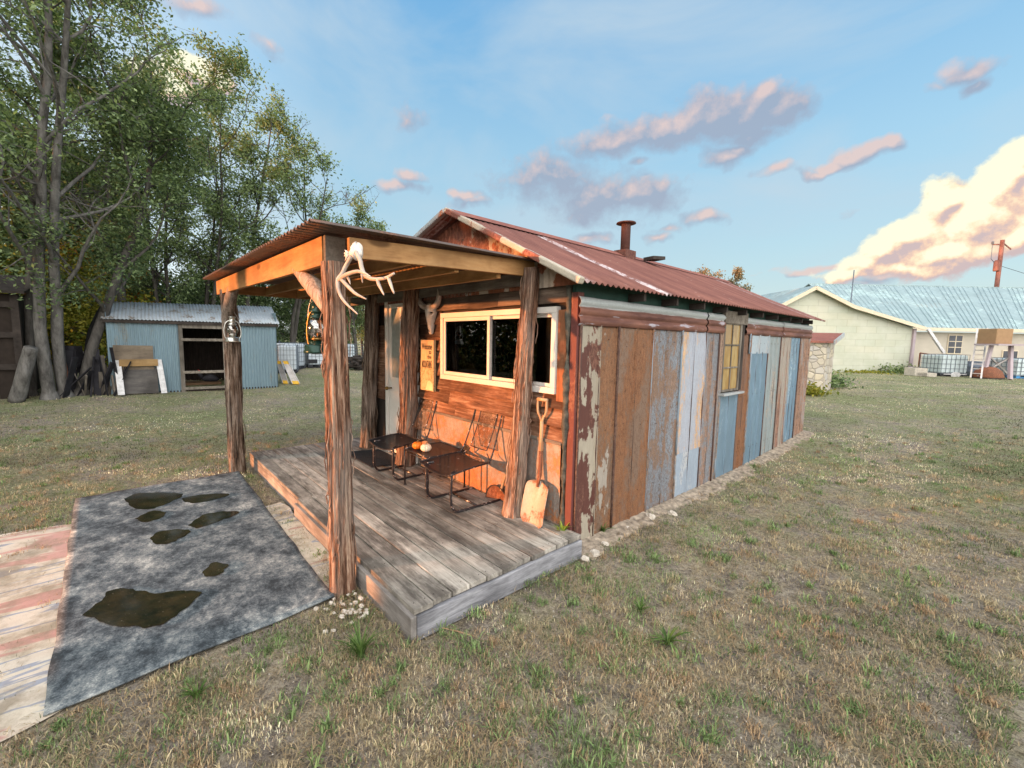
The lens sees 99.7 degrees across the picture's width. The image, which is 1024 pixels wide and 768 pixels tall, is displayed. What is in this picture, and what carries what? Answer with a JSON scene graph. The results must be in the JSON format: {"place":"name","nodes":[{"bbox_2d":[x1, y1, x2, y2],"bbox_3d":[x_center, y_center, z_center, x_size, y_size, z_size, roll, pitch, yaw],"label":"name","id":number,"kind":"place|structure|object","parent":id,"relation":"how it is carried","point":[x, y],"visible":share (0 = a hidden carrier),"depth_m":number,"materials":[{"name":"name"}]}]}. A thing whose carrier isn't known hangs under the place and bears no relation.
{"place":"outdoors","nodes":[
{"label":"outdoors","id":0,"kind":"place"},
{"bbox_2d":[0,338,1023,767],"bbox_3d":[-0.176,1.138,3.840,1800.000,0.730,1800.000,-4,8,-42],"label":"ground","id":1,"kind":"structure","parent":0,"point":[178,402],"depth_m":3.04,"materials":[{"name":"green plant"}]},
{"bbox_2d":[7,345,38,402],"bbox_3d":[-10.227,-0.197,9.032,0.613,1.226,0.268,1,6,-1],"label":"leaning log","id":2,"kind":"object","parent":1,"relation":"on","point":[18,392],"visible":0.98,"depth_m":8.96,"materials":[{"name":"grey wood"}]},
{"bbox_2d":[0,275,48,398],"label":"old barn","id":3,"kind":"structure","parent":1,"relation":"on","point":[12,341],"depth_m":9.22,"materials":[{"name":"brown wood"}]},
{"bbox_2d":[0,524,70,740],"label":"path","id":4,"kind":"structure","parent":1,"relation":"on","point":[23,611],"depth_m":2.76,"materials":[{"name":"wood"}]},
{"bbox_2d":[0,233,135,364],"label":"bush","id":5,"kind":"object","parent":1,"relation":"on","point":[78,338],"visible":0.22,"depth_m":14.40,"materials":[{"name":"green plant"}]},
{"bbox_2d":[0,100,150,364],"bbox_3d":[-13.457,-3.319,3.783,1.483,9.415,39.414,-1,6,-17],"label":"tree","id":6,"kind":"object","parent":1,"relation":"on","point":[8,245],"visible":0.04,"depth_m":14.54,"materials":[{"name":"green plant"}]},
{"bbox_2d":[83,306,99,383],"bbox_3d":[-10.184,-0.947,10.540,0.680,2.247,0.263,-3,7,-33],"label":"leaning log","id":7,"kind":"object","parent":1,"relation":"on","point":[90,328],"visible":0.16,"depth_m":10.43,"materials":[{"name":"brown wood"}]},
{"bbox_2d":[75,355,115,395],"bbox_3d":[-9.826,-0.220,10.312,0.536,0.979,0.980,2,6,10],"label":"scrap heap","id":8,"kind":"object","parent":1,"relation":"on","point":[112,386],"visible":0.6,"depth_m":10.28,"materials":[{"name":"grey wood"}]},
{"bbox_2d":[60,346,131,397],"bbox_3d":[-10.006,-0.322,10.272,1.048,1.203,1.289,5,7,32],"label":"scrap heap","id":9,"kind":"object","parent":1,"relation":"on","point":[74,356],"visible":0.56,"depth_m":10.16,"materials":[{"name":"black wood"}]},
{"bbox_2d":[26,234,170,360],"bbox_3d":[-16.075,-3.001,16.766,4.558,5.285,4.023,-4,8,-42],"label":"bush","id":10,"kind":"object","parent":1,"relation":"on","point":[106,268],"visible":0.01,"depth_m":16.28,"materials":[{"name":"green plant"}]},
{"bbox_2d":[0,0,204,399],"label":"tree","id":11,"kind":"object","parent":1,"relation":"on","point":[46,370],"visible":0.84,"depth_m":8.72,"materials":[{"name":"green plant"}]},
{"bbox_2d":[0,0,213,396],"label":"tree","id":12,"kind":"object","parent":1,"relation":"on","point":[28,329],"visible":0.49,"depth_m":9.53,"materials":[{"name":"green plant"}]},
{"bbox_2d":[45,254,170,365],"bbox_3d":[-14.626,-2.406,15.297,3.934,4.331,3.815,3,6,21],"label":"bush","id":13,"kind":"object","parent":1,"relation":"on","point":[85,303],"visible":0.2,"depth_m":14.83,"materials":[{"name":"green plant"}]},
{"bbox_2d":[0,0,219,301],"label":"tree","id":14,"kind":"object","parent":1,"relation":"on","point":[33,121],"visible":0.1,"depth_m":13.79,"materials":[{"name":"green plant"}]},
{"bbox_2d":[115,360,124,394],"bbox_3d":[-9.418,-0.164,10.351,0.344,0.835,0.128,6,8,41],"label":"white board","id":15,"kind":"object","parent":1,"relation":"on","point":[120,384],"visible":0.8,"depth_m":10.33,"materials":[{"name":"paint"}]},
{"bbox_2d":[0,0,259,395],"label":"tree","id":16,"kind":"object","parent":1,"relation":"on","point":[123,259],"visible":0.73,"depth_m":10.35,"materials":[{"name":"green plant"}]},
{"bbox_2d":[113,345,153,393],"bbox_3d":[-9.280,-0.358,10.615,0.741,1.192,0.035,-4,7,-38],"label":"plywood board","id":17,"kind":"object","parent":1,"relation":"on","point":[132,352],"visible":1,"depth_m":10.58,"materials":[{"name":"brown wood"}]},
{"bbox_2d":[119,359,157,365],"bbox_3d":[-9.178,-0.524,10.617,0.727,0.168,0.020,-4,7,-38],"label":"wood plank","id":18,"kind":"object","parent":17,"relation":"attached to","point":[141,362],"visible":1,"depth_m":10.61,"materials":[{"name":"brown wood"}]},
{"bbox_2d":[13,3,256,303],"bbox_3d":[-13.025,-6.742,15.409,5.948,12.404,6.364,1,6,3],"label":"tree","id":19,"kind":"object","parent":1,"relation":"on","point":[144,285],"visible":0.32,"depth_m":16.08,"materials":[{"name":"green plant"}]},
{"bbox_2d":[122,367,158,393],"bbox_3d":[-9.181,-0.088,10.662,0.678,0.650,0.134,-4,7,-38],"label":"plywood board","id":20,"kind":"object","parent":1,"relation":"on","point":[139,381],"visible":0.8,"depth_m":10.66,"materials":[{"name":"grey wood"}]},
{"bbox_2d":[73,253,211,303],"bbox_3d":[-15.812,-2.970,18.329,5.220,5.643,5.395,2,6,13],"label":"bush","id":21,"kind":"object","parent":1,"relation":"on","point":[172,302],"visible":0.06,"depth_m":18.26,"materials":[{"name":"green plant"}]},
{"bbox_2d":[157,360,166,392],"bbox_3d":[-8.828,-0.194,10.871,0.287,0.836,0.117,5,7,32],"label":"white board","id":22,"kind":"object","parent":1,"relation":"on","point":[161,376],"visible":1,"depth_m":10.86,"materials":[{"name":"paint"}]},
{"bbox_2d":[136,265,218,304],"bbox_3d":[-16.695,-3.670,21.128,5.759,5.736,6.926,-4,8,-42],"label":"bush","id":23,"kind":"object","parent":1,"relation":"on","point":[199,276],"visible":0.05,"depth_m":20.70,"materials":[{"name":"green plant"}]},
{"bbox_2d":[43,471,334,716],"bbox_3d":[-2.979,1.370,3.879,1.538,0.025,3.754,-4,8,-42],"label":"rubber sheet","id":24,"kind":"object","parent":1,"relation":"on","point":[268,576],"visible":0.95,"depth_m":3.20,"materials":[{"name":"grey rubber"}]},
{"bbox_2d":[83,588,201,627],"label":"puddle","id":25,"kind":"object","parent":24,"relation":"on","point":[126,607],"visible":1,"depth_m":2.85,"materials":[{"name":"liquid"}]},
{"bbox_2d":[135,510,165,521],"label":"puddle","id":26,"kind":"object","parent":24,"relation":"on","point":[151,516],"visible":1,"depth_m":4.26,"materials":[{"name":"liquid"}]},
{"bbox_2d":[124,492,182,508],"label":"puddle","id":27,"kind":"object","parent":24,"relation":"on","point":[146,500],"visible":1,"depth_m":4.70,"materials":[{"name":"liquid"}]},
{"bbox_2d":[150,529,190,543],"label":"puddle","id":28,"kind":"object","parent":24,"relation":"on","point":[166,536],"visible":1,"depth_m":3.86,"materials":[{"name":"liquid"}]},
{"bbox_2d":[182,493,228,502],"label":"puddle","id":29,"kind":"object","parent":24,"relation":"on","point":[200,498],"visible":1,"depth_m":4.78,"materials":[{"name":"liquid"}]},
{"bbox_2d":[188,511,238,527],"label":"puddle","id":30,"kind":"object","parent":24,"relation":"on","point":[206,519],"visible":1,"depth_m":4.25,"materials":[{"name":"liquid"}]},
{"bbox_2d":[202,562,228,575],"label":"puddle","id":31,"kind":"object","parent":24,"relation":"on","point":[215,568],"visible":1,"depth_m":3.32,"materials":[{"name":"liquid"}]},
{"bbox_2d":[100,301,278,393],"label":"corrugated shed","id":32,"kind":"structure","parent":1,"relation":"on","point":[185,341],"depth_m":11.72,"materials":[{"name":"blue metal"}]},
{"bbox_2d":[198,370,218,381],"bbox_3d":[-8.423,-0.230,11.959,0.509,0.337,0.198,-4,8,-42],"label":"hen","id":33,"kind":"object","parent":32,"relation":"in","point":[210,378],"visible":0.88,"depth_m":11.91,"materials":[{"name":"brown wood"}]},
{"bbox_2d":[173,676,216,701],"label":"grass clump","id":34,"kind":"object","parent":1,"relation":"on","point":[193,692],"visible":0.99,"depth_m":2.18,"materials":[{"name":"green plant"}]},
{"bbox_2d":[116,22,296,305],"bbox_3d":[-11.884,-6.464,17.085,6.001,11.576,6.494,-4,8,-42],"label":"tree","id":35,"kind":"object","parent":1,"relation":"on","point":[220,248],"visible":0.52,"depth_m":16.92,"materials":[{"name":"green plant"}]},
{"bbox_2d":[158,248,264,306],"bbox_3d":[-14.090,-3.820,20.612,5.222,5.927,5.288,-4,8,-42],"label":"bush","id":36,"kind":"object","parent":1,"relation":"on","point":[196,298],"visible":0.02,"depth_m":19.98,"materials":[{"name":"green plant"}]},
{"bbox_2d":[173,28,311,305],"bbox_3d":[-11.272,-7.500,18.714,5.113,13.294,4.980,-2,6,-25],"label":"tree","id":37,"kind":"object","parent":1,"relation":"on","point":[278,123],"visible":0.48,"depth_m":17.96,"materials":[{"name":"green plant"}]},
{"bbox_2d":[182,249,312,341],"bbox_3d":[-12.962,-3.693,21.635,6.044,5.712,5.076,-4,8,-42],"label":"bush","id":38,"kind":"object","parent":1,"relation":"on","point":[266,302],"visible":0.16,"depth_m":21.54,"materials":[{"name":"green plant"}]},
{"bbox_2d":[277,361,288,383],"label":"loading ramp","id":39,"kind":"structure","parent":1,"relation":"on","point":[283,376],"depth_m":13.24,"materials":[{"name":"metal"}]},
{"bbox_2d":[277,344,298,372],"bbox_3d":[-8.054,-0.918,15.548,0.603,0.988,1.010,-1,6,-22],"label":"water tank","id":40,"kind":"object","parent":1,"relation":"on","point":[289,353],"visible":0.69,"depth_m":15.13,"materials":[{"name":"white plastic"}]},
{"bbox_2d":[282,361,299,383],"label":"loading ramp","id":41,"kind":"structure","parent":1,"relation":"on","point":[293,378],"depth_m":13.23,"materials":[{"name":"metal"}]},
{"bbox_2d":[277,342,305,369],"bbox_3d":[-8.525,-1.062,16.346,1.014,1.012,0.856,1,6,3],"label":"water tank","id":42,"kind":"object","parent":1,"relation":"on","point":[302,365],"visible":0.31,"depth_m":16.43,"materials":[{"name":"white plastic"}]},
{"bbox_2d":[265,502,328,587],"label":"path","id":43,"kind":"structure","parent":1,"relation":"on","point":[314,541],"depth_m":3.90,"materials":[{"name":"stone"}]},
{"bbox_2d":[250,284,358,344],"bbox_3d":[-11.799,-4.341,23.875,6.314,6.215,5.648,-4,8,-42],"label":"bush","id":44,"kind":"object","parent":1,"relation":"on","point":[301,330],"visible":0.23,"depth_m":23.25,"materials":[{"name":"green plant"}]},
{"bbox_2d":[242,83,375,343],"bbox_3d":[-9.214,-6.942,20.008,5.877,12.040,5.298,0,6,-8],"label":"tree","id":45,"kind":"object","parent":1,"relation":"on","point":[298,151],"visible":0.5,"depth_m":19.02,"materials":[{"name":"green plant"}]},
{"bbox_2d":[304,343,322,367],"bbox_3d":[-7.875,-1.154,17.417,0.822,0.936,1.040,-3,7,-35],"label":"water tank","id":46,"kind":"object","parent":1,"relation":"on","point":[313,360],"visible":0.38,"depth_m":16.98,"materials":[{"name":"white plastic"}]},
{"bbox_2d":[278,303,364,349],"bbox_3d":[-11.428,-4.628,27.039,6.020,6.523,6.085,1,6,3],"label":"bush","id":47,"kind":"object","parent":1,"relation":"on","point":[361,321],"visible":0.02,"depth_m":27.00,"materials":[{"name":"green plant"}]},
{"bbox_2d":[310,191,390,354],"bbox_3d":[-9.240,-6.298,24.357,4.912,9.832,4.783,5,7,35],"label":"tree","id":48,"kind":"object","parent":1,"relation":"on","point":[361,213],"visible":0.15,"depth_m":23.70,"materials":[{"name":"green plant"}]},
{"bbox_2d":[348,344,355,362],"bbox_3d":[-7.995,-1.405,19.690,1.023,0.880,1.433,3,6,16],"label":"water tank","id":49,"kind":"object","parent":1,"relation":"on","point":[352,351],"visible":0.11,"depth_m":19.95,"materials":[{"name":"white plastic"}]},
{"bbox_2d":[348,354,363,370],"bbox_3d":[-5.903,-0.858,17.160,1.637,0.706,1.418,-4,8,-42],"label":"log heap","id":50,"kind":"object","parent":1,"relation":"on","point":[356,361],"visible":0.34,"depth_m":16.66,"materials":[{"name":"brown wood"}]},
{"bbox_2d":[347,305,364,354],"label":"bush","id":51,"kind":"object","parent":1,"relation":"on","point":[358,336],"visible":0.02,"depth_m":29.73,"materials":[{"name":"green plant"}]},
{"bbox_2d":[330,617,390,658],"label":"grass clump","id":52,"kind":"object","parent":1,"relation":"on","point":[360,645],"visible":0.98,"depth_m":2.48,"materials":[{"name":"green plant"}]},
{"bbox_2d":[203,218,539,600],"bbox_3d":[-1.969,-0.015,5.011,2.020,2.667,4.573,-4,8,-42],"label":"porch canopy","id":53,"kind":"object","parent":1,"relation":"on","point":[308,256],"visible":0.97,"depth_m":3.82,"materials":[{"name":"brown wood"}]},
{"bbox_2d":[223,312,240,341],"bbox_3d":[-3.589,-0.769,5.535,0.171,0.460,0.171,1,6,3],"label":"lantern","id":54,"kind":"object","parent":53,"relation":"attached to","point":[232,337],"visible":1,"depth_m":5.51,"materials":[{"name":"silver metal"}]},
{"bbox_2d":[303,282,323,353],"bbox_3d":[-1.415,-0.479,3.141,0.200,0.514,0.205,-4,8,-42],"label":"lantern","id":55,"kind":"object","parent":53,"relation":"hanging from","point":[314,347],"visible":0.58,"depth_m":3.10,"materials":[{"name":"green metal"}]},
{"bbox_2d":[336,242,394,314],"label":"antlers","id":56,"kind":"object","parent":53,"relation":"attached to","point":[355,252],"visible":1,"depth_m":2.39},
{"bbox_2d":[250,438,581,643],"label":"porch deck","id":57,"kind":"structure","parent":1,"relation":"on","point":[420,554],"depth_m":3.63,"materials":[{"name":"grey wood"}]},
{"bbox_2d":[351,449,395,466],"bbox_3d":[-1.892,1.015,5.968,0.463,0.012,1.061,-4,8,-42],"label":"door mat","id":58,"kind":"object","parent":57,"relation":"on","point":[382,458],"depth_m":5.95,"materials":[{"name":"black rubber"}]},
{"bbox_2d":[368,391,436,480],"bbox_3d":[-1.316,0.607,5.320,0.692,0.988,0.594,-5,8,-44],"label":"patio chair","id":59,"kind":"object","parent":57,"relation":"on","point":[392,442],"visible":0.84,"depth_m":5.32,"materials":[{"name":"black metal"}]},
{"bbox_2d":[403,442,465,496],"bbox_3d":[-0.874,0.942,4.865,0.512,0.430,0.544,-4,8,-42],"label":"side table","id":60,"kind":"object","parent":57,"relation":"on","point":[439,448],"visible":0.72,"depth_m":4.83,"materials":[{"name":"black metal"}]},
{"bbox_2d":[412,440,421,448],"bbox_3d":[-1.058,0.674,4.827,0.115,0.103,0.114,-4,8,-42],"label":"pumpkin","id":61,"kind":"object","parent":60,"relation":"on","point":[416,444],"visible":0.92,"depth_m":4.79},
{"bbox_2d":[420,442,431,451],"bbox_3d":[-0.942,0.685,4.726,0.119,0.106,0.118,-4,8,-42],"label":"pumpkin","id":62,"kind":"object","parent":60,"relation":"on","point":[425,447],"visible":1,"depth_m":4.69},
{"bbox_2d":[420,409,502,512],"bbox_3d":[-0.493,0.714,4.411,0.692,0.988,0.594,-4,8,-40],"label":"patio chair","id":63,"kind":"object","parent":57,"relation":"on","point":[451,464],"visible":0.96,"depth_m":4.43,"materials":[{"name":"black metal"}]},
{"bbox_2d":[485,459,509,500],"bbox_3d":[-0.117,0.828,4.387,0.062,0.781,0.408,-4,8,-42],"label":"scoop shovel","id":64,"kind":"object","parent":57,"relation":"on","point":[494,491],"visible":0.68,"depth_m":4.47,"materials":[{"name":"orange metal"}]},
{"bbox_2d":[520,397,548,528],"bbox_3d":[0.235,0.702,3.899,0.166,1.145,0.294,-4,8,-42],"label":"shovel","id":65,"kind":"object","parent":57,"relation":"on","point":[535,494],"visible":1,"depth_m":3.92,"materials":[{"name":"metal"}]},
{"bbox_2d":[553,521,570,530],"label":"weed","id":66,"kind":"object","parent":57,"relation":"on","point":[563,528],"visible":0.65,"depth_m":3.80,"materials":[{"name":"green plant"}]},
{"bbox_2d":[442,627,472,635],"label":"twig","id":67,"kind":"object","parent":1,"relation":"on","point":[456,631],"visible":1,"depth_m":2.69,"materials":[{"name":"brown wood"}]},
{"bbox_2d":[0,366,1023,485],"bbox_3d":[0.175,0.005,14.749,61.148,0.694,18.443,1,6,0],"label":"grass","id":68,"kind":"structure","parent":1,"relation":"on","point":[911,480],"depth_m":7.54,"materials":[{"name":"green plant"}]},
{"bbox_2d":[2,467,1023,767],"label":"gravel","id":69,"kind":"structure","parent":1,"relation":"on","point":[660,699],"depth_m":2.48,"materials":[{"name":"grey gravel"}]},
{"bbox_2d":[581,555,588,561],"bbox_3d":[0.618,1.472,3.640,0.086,0.049,0.066,4,7,30],"label":"rock","id":70,"kind":"object","parent":1,"relation":"on","point":[584,558],"visible":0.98,"depth_m":3.62,"materials":[{"name":"stone"}]},
{"bbox_2d":[590,549,599,556],"bbox_3d":[0.716,1.463,3.731,0.075,0.057,0.106,-2,6,-27],"label":"rock","id":71,"kind":"object","parent":1,"relation":"on","point":[594,551],"visible":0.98,"depth_m":3.71,"materials":[{"name":"stone"}]},
{"bbox_2d":[377,207,824,559],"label":"tin shed","id":72,"kind":"structure","parent":1,"relation":"on","point":[666,388],"depth_m":4.67,"materials":[{"name":"brown metal"}]},
{"bbox_2d":[385,303,402,452],"bbox_3d":[-1.553,-0.064,5.926,0.128,2.153,0.710,-4,8,-42],"label":"door leaf","id":73,"kind":"structure","parent":72,"relation":"in","point":[395,310],"depth_m":6.07,"materials":[{"name":"beige paint"}]},
{"bbox_2d":[421,340,435,391],"bbox_3d":[-1.039,-0.231,5.338,0.038,0.625,0.305,-4,8,-42],"label":"wooden sign","id":74,"kind":"object","parent":72,"relation":"attached to","point":[428,365],"visible":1,"depth_m":5.30,"materials":[{"name":"brown wood"}]},
{"bbox_2d":[418,289,441,333],"bbox_3d":[-0.981,-0.907,5.240,0.132,0.603,0.530,-4,8,-42],"label":"cow skull","id":75,"kind":"object","parent":72,"relation":"attached to","point":[430,311],"visible":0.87,"depth_m":5.19},
{"bbox_2d":[440,306,560,394],"bbox_3d":[-0.213,-0.371,4.469,0.070,0.770,1.840,-4,8,-42],"label":"window frame","id":76,"kind":"structure","parent":72,"relation":"in","point":[478,347],"depth_m":4.46,"materials":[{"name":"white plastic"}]},
{"bbox_2d":[721,323,742,392],"bbox_3d":[2.936,-0.361,5.784,0.580,0.920,0.030,-4,8,-42],"label":"side window frame","id":77,"kind":"structure","parent":72,"relation":"in","point":[733,333],"depth_m":5.79,"materials":[{"name":"beige wood"}]},
{"bbox_2d":[598,522,615,531],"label":"grass clump","id":78,"kind":"object","parent":1,"relation":"on","point":[603,529],"visible":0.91,"depth_m":4.10,"materials":[{"name":"green plant"}]},
{"bbox_2d":[627,595,648,612],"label":"grass clump","id":79,"kind":"object","parent":1,"relation":"on","point":[640,608],"visible":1,"depth_m":2.96,"materials":[{"name":"green plant"}]},
{"bbox_2d":[646,513,654,519],"bbox_3d":[1.448,1.390,4.532,0.106,0.070,0.116,-4,8,-42],"label":"rock","id":80,"kind":"object","parent":1,"relation":"on","point":[651,516],"visible":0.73,"depth_m":4.50,"materials":[{"name":"stone"}]},
{"bbox_2d":[642,621,693,655],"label":"grass clump","id":81,"kind":"object","parent":1,"relation":"on","point":[668,639],"visible":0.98,"depth_m":2.63,"materials":[{"name":"green plant"}]},
{"bbox_2d":[667,510,677,515],"bbox_3d":[1.723,1.386,4.628,0.086,0.058,0.112,-4,8,-42],"label":"rock","id":82,"kind":"object","parent":1,"relation":"on","point":[672,513],"visible":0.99,"depth_m":4.61,"materials":[{"name":"stone"}]},
{"bbox_2d":[690,264,725,279],"bbox_3d":[14.651,-5.565,33.489,2.743,7.422,3.728,-1,6,-16],"label":"tree","id":83,"kind":"object","parent":1,"relation":"on","point":[717,274],"visible":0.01,"depth_m":32.77,"materials":[{"name":"green plant"}]},
{"bbox_2d":[727,266,753,290],"bbox_3d":[17.558,-5.400,33.547,2.958,7.189,2.595,-4,8,-42],"label":"tree","id":84,"kind":"object","parent":1,"relation":"on","point":[738,272],"visible":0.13,"depth_m":32.72,"materials":[{"name":"green plant"}]},
{"bbox_2d":[806,381,838,396],"bbox_3d":[8.460,0.084,12.132,1.275,0.523,1.176,-4,8,-42],"label":"weed patch","id":85,"kind":"object","parent":1,"relation":"on","point":[812,390],"visible":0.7,"depth_m":11.95,"materials":[{"name":"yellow plant"}]},
{"bbox_2d":[807,333,844,393],"bbox_3d":[8.623,-0.623,12.506,2.732,1.789,0.865,1,6,-4],"label":"stone hut","id":86,"kind":"object","parent":1,"relation":"on","point":[821,355],"visible":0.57,"depth_m":12.23,"materials":[{"name":"white stone"}]},
{"bbox_2d":[829,369,867,389],"bbox_3d":[10.008,-0.204,13.463,1.837,0.618,1.663,-4,8,-42],"label":"weed patch","id":87,"kind":"object","parent":1,"relation":"on","point":[835,381],"visible":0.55,"depth_m":13.15,"materials":[{"name":"green plant"}]},
{"bbox_2d":[850,270,854,302],"bbox_3d":[16.308,-3.060,20.899,0.114,4.818,0.120,-4,8,-42],"label":"mast","id":88,"kind":"object","parent":1,"relation":"on","point":[852,286],"visible":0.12,"depth_m":20.71,"materials":[{"name":"grey metal"}]},
{"bbox_2d":[833,367,903,374],"bbox_3d":[16.161,-0.640,20.041,4.029,0.285,3.934,0,6,-6],"label":"weed patch","id":89,"kind":"object","parent":1,"relation":"on","point":[862,371],"visible":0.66,"depth_m":19.47,"materials":[{"name":"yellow plant"}]},
{"bbox_2d":[761,283,1023,371],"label":"farmhouse","id":90,"kind":"object","parent":1,"relation":"on","point":[877,325],"visible":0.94,"depth_m":21.53,"materials":[{"name":"beige paint"}]},
{"bbox_2d":[946,334,962,353],"bbox_3d":[22.083,-1.974,21.520,0.727,0.971,0.064,1,6,0],"label":"window","id":91,"kind":"structure","parent":90,"relation":"in","point":[954,342],"depth_m":21.50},
{"bbox_2d":[1001,350,1017,357],"bbox_3d":[24.888,-1.331,21.590,0.785,0.698,0.052,1,6,0],"label":"window","id":92,"kind":"structure","parent":90,"relation":"in","point":[1004,352],"depth_m":21.55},
{"bbox_2d":[868,362,918,374],"bbox_3d":[17.511,-0.757,19.775,2.550,0.639,2.628,2,6,11],"label":"weed patch","id":93,"kind":"object","parent":1,"relation":"on","point":[896,370],"visible":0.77,"depth_m":19.61,"materials":[{"name":"green plant"}]},
{"bbox_2d":[904,367,936,376],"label":"stone blocks","id":94,"kind":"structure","parent":1,"relation":"on","point":[912,371],"depth_m":17.92,"materials":[{"name":"stone"}]},
{"bbox_2d":[918,352,934,367],"bbox_3d":[18.643,-0.919,19.304,0.090,0.966,0.954,1,6,-3],"label":"garden railing","id":95,"kind":"object","parent":1,"relation":"on","point":[919,360],"visible":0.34,"depth_m":19.70,"materials":[{"name":"metal"}]},
{"bbox_2d":[919,354,969,376],"bbox_3d":[18.761,-0.798,18.735,1.164,0.989,1.079,1,6,0],"label":"water tank","id":96,"kind":"object","parent":1,"relation":"on","point":[953,365],"visible":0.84,"depth_m":18.30,"materials":[{"name":"plastic"}]},
{"bbox_2d":[966,361,984,375],"bbox_3d":[20.147,-0.667,18.722,0.636,0.635,0.636,-4,8,-42],"label":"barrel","id":97,"kind":"object","parent":1,"relation":"on","point":[976,365],"visible":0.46,"depth_m":18.58,"materials":[{"name":"grey metal"}]},
{"bbox_2d":[970,328,987,378],"bbox_3d":[19.354,-1.308,17.876,2.814,2.101,0.362,-4,8,-42],"label":"ladder","id":98,"kind":"object","parent":1,"relation":"on","point":[973,359],"visible":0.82,"depth_m":17.72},
{"bbox_2d":[971,366,1004,379],"bbox_3d":[19.062,-0.462,17.273,0.940,0.480,0.940,-4,8,-42],"label":"fire pit lid","id":99,"kind":"object","parent":1,"relation":"on","point":[989,372],"visible":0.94,"depth_m":17.00,"materials":[{"name":"brown metal"}]},
{"bbox_2d":[974,344,1023,379],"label":"tank stand","id":100,"kind":"object","parent":1,"relation":"on","point":[1009,371],"visible":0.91,"depth_m":17.16,"materials":[{"name":"wood"}]},
{"bbox_2d":[977,328,1013,343],"bbox_3d":[19.427,-1.912,17.363,0.652,0.609,0.700,1,6,0],"label":"cardboard box","id":101,"kind":"object","parent":100,"relation":"on","point":[995,336],"visible":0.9,"depth_m":17.05,"materials":[{"name":"brown cardboard"}]},
{"bbox_2d":[989,357,1023,377],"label":"water tank","id":102,"kind":"object","parent":1,"relation":"on","point":[1018,367],"visible":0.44,"depth_m":17.67,"materials":[{"name":"plastic"}]},
{"bbox_2d":[991,240,1021,286],"bbox_3d":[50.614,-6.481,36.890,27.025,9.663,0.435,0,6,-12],"label":"utility pole","id":103,"kind":"object","parent":1,"relation":"on","point":[997,266],"visible":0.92,"depth_m":33.77,"materials":[{"name":"brown wood"}]},
{"bbox_2d":[0,0,1023,335],"label":"sky","id":104,"kind":"structure","parent":0,"point":[792,144],"materials":[{"name":"blue"}]}
]}

